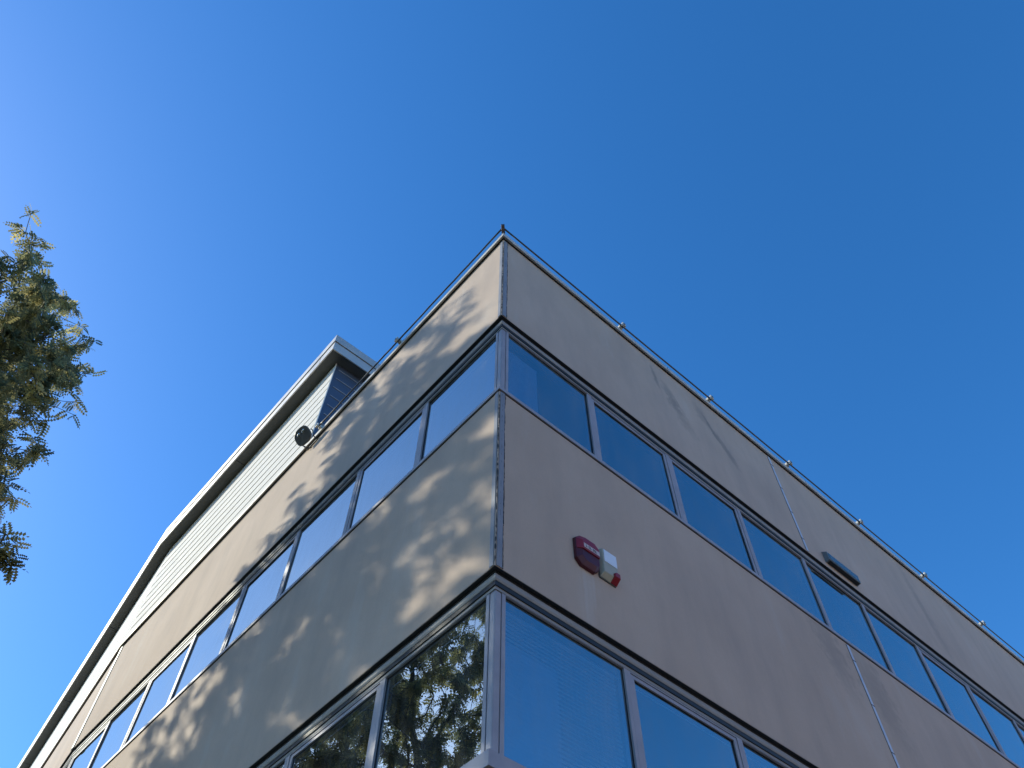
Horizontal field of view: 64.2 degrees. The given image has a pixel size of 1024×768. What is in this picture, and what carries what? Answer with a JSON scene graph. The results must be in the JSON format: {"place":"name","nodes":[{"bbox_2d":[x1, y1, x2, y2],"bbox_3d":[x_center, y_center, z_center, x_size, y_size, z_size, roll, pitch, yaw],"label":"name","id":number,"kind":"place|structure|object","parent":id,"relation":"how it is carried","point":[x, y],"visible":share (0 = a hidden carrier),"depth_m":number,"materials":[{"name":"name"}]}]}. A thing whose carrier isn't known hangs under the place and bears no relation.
{"place":"outdoors","nodes":[
{"label":"outdoors","id":0,"kind":"place"},
{"bbox_2d":[0,0,1023,767],"label":"sky","id":1,"kind":"structure","parent":0,"point":[811,211],"materials":[{"name":"blue"}]},
{"label":"ground","id":2,"kind":"structure","parent":0,"visible":0},
{"bbox_2d":[0,203,106,585],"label":"robinia tree","id":3,"kind":"object","parent":2,"relation":"on","point":[26,319],"visible":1,"depth_m":12.77,"materials":[{"name":"green plant"}]},
{"bbox_2d":[17,233,1023,767],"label":"office building","id":4,"kind":"structure","parent":2,"relation":"on","point":[385,571],"depth_m":8.14,"materials":[{"name":"paint"}]},
{"bbox_2d":[68,722,108,767],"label":"window","id":5,"kind":"structure","parent":4,"relation":"in","point":[83,758],"depth_m":11.92,"materials":[{"name":"blue glass"}]},
{"bbox_2d":[88,681,149,767],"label":"window","id":6,"kind":"structure","parent":4,"relation":"in","point":[112,740],"depth_m":11.27,"materials":[{"name":"blue glass"}]},
{"bbox_2d":[121,636,194,747],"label":"window","id":7,"kind":"structure","parent":4,"relation":"in","point":[159,690],"depth_m":10.71,"materials":[{"name":"blue glass"}]},
{"bbox_2d":[168,587,243,702],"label":"window","id":8,"kind":"structure","parent":4,"relation":"in","point":[207,644],"depth_m":10.19,"materials":[{"name":"blue glass"}]},
{"bbox_2d":[220,532,298,652],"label":"window","id":9,"kind":"structure","parent":4,"relation":"in","point":[264,588],"depth_m":9.67,"materials":[{"name":"blue glass"}]},
{"bbox_2d":[273,756,287,767],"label":"window","id":10,"kind":"structure","parent":4,"relation":"in","point":[282,764],"depth_m":6.41,"materials":[{"name":"grey metal"}]},
{"bbox_2d":[294,425,317,449],"bbox_3d":[-2.944,0.766,11.613,0.277,0.244,0.345,36,-64,-21],"label":"floodlight","id":11,"kind":"object","parent":4,"relation":"attached to","point":[303,436],"visible":1,"depth_m":11.59,"materials":[{"name":"black metal"}]},
{"bbox_2d":[278,472,358,596],"bbox_3d":[-2.124,1.734,9.066,0.075,1.215,1.241,36,-64,-21],"label":"window","id":12,"kind":"structure","parent":4,"relation":"in","point":[328,525],"depth_m":9.16,"materials":[{"name":"blue glass"}]},
{"bbox_2d":[285,680,382,767],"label":"window","id":13,"kind":"structure","parent":4,"relation":"in","point":[306,755],"depth_m":6.05,"materials":[{"name":"grey metal"}]},
{"bbox_2d":[343,404,426,534],"bbox_3d":[-1.303,0.953,8.555,0.075,1.215,1.241,36,-64,-21],"label":"window","id":14,"kind":"structure","parent":4,"relation":"in","point":[399,456],"depth_m":8.64,"materials":[{"name":"blue glass"}]},
{"bbox_2d":[315,229,500,429],"bbox_3d":[-1.425,-0.625,10.842,0.154,0.064,4.027,36,-64,-21],"label":"roof rail","id":15,"kind":"object","parent":4,"relation":"attached to","point":[398,340],"visible":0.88,"depth_m":10.82,"materials":[{"name":"metal"}]},
{"bbox_2d":[369,594,489,767],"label":"window","id":16,"kind":"structure","parent":4,"relation":"in","point":[377,753],"depth_m":5.52,"materials":[{"name":"grey metal"}]},
{"bbox_2d":[417,332,498,463],"bbox_3d":[-0.503,0.192,8.058,0.075,1.215,1.176,36,-64,-21],"label":"window","id":17,"kind":"structure","parent":4,"relation":"in","point":[477,379],"depth_m":8.14,"materials":[{"name":"blue glass"}]},
{"bbox_2d":[505,332,596,455],"bbox_3d":[0.345,0.157,8.033,1.171,1.215,0.110,36,-64,-21],"label":"window","id":18,"kind":"structure","parent":4,"relation":"in","point":[524,369],"depth_m":8.19,"materials":[{"name":"blue glass"}]},
{"bbox_2d":[498,593,639,767],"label":"window","id":19,"kind":"structure","parent":4,"relation":"in","point":[530,736],"depth_m":5.20,"materials":[{"name":"blue glass"}]},
{"bbox_2d":[572,536,599,574],"bbox_3d":[0.582,1.307,6.296,0.244,0.314,0.064,36,-64,-21],"label":"alarm sounder","id":20,"kind":"object","parent":4,"relation":"attached to","point":[586,555],"visible":1,"depth_m":6.25,"materials":[{"name":"red plastic"}]},
{"bbox_2d":[598,548,620,587],"bbox_3d":[0.756,1.425,6.388,0.183,0.300,0.070,36,-64,-21],"label":"intruder alarm","id":21,"kind":"object","parent":4,"relation":"attached to","point":[608,572],"visible":0.98,"depth_m":6.33,"materials":[{"name":"white plastic"}]},
{"bbox_2d":[589,395,683,519],"bbox_3d":[1.257,0.810,8.456,1.223,1.215,0.075,36,-64,-21],"label":"window","id":22,"kind":"structure","parent":4,"relation":"in","point":[629,453],"depth_m":8.52,"materials":[{"name":"blue glass"}]},
{"bbox_2d":[627,670,746,767],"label":"window","id":23,"kind":"structure","parent":4,"relation":"in","point":[734,745],"depth_m":5.96,"materials":[{"name":"grey metal"}]},
{"bbox_2d":[667,455,760,575],"bbox_3d":[2.176,1.489,8.896,1.223,1.215,0.075,36,-64,-21],"label":"window","id":24,"kind":"structure","parent":4,"relation":"in","point":[702,508],"depth_m":8.96,"materials":[{"name":"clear glass"}]},
{"bbox_2d":[501,224,1023,657],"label":"roof rail","id":25,"kind":"object","parent":4,"relation":"attached to","point":[710,398],"visible":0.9,"depth_m":11.61,"materials":[{"name":"metal"}]},
{"bbox_2d":[739,738,786,767],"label":"window","id":26,"kind":"structure","parent":4,"relation":"in","point":[746,747],"depth_m":6.34,"materials":[{"name":"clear glass"}]},
{"bbox_2d":[738,509,830,627],"bbox_3d":[3.096,2.168,9.336,1.223,1.215,0.075,36,-64,-21],"label":"window","id":27,"kind":"structure","parent":4,"relation":"in","point":[777,564],"depth_m":9.41,"materials":[{"name":"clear glass"}]},
{"bbox_2d":[822,552,860,586],"bbox_3d":[4.267,2.383,10.568,0.670,0.192,0.070,36,-64,-21],"label":"wall light","id":28,"kind":"object","parent":4,"relation":"attached to","point":[842,569],"visible":1,"depth_m":10.49,"materials":[{"name":"grey metal"}]},
{"bbox_2d":[803,559,894,674],"bbox_3d":[4.016,2.847,9.776,1.223,1.215,0.075,36,-64,-21],"label":"window","id":29,"kind":"structure","parent":4,"relation":"in","point":[846,615],"depth_m":9.85,"materials":[{"name":"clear glass"}]},
{"bbox_2d":[863,605,952,716],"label":"window","id":30,"kind":"structure","parent":4,"relation":"in","point":[906,661],"depth_m":10.30,"materials":[{"name":"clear glass"}]},
{"bbox_2d":[918,647,1005,755],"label":"window","id":31,"kind":"structure","parent":4,"relation":"in","point":[956,694],"depth_m":10.73,"materials":[{"name":"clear glass"}]},
{"bbox_2d":[968,686,1023,767],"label":"window","id":32,"kind":"structure","parent":4,"relation":"in","point":[1005,730],"depth_m":11.24,"materials":[{"name":"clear glass"}]},
{"bbox_2d":[1014,721,1023,736],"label":"window","id":33,"kind":"structure","parent":4,"relation":"in","point":[1020,728],"depth_m":11.84,"materials":[{"name":"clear glass"}]}
]}

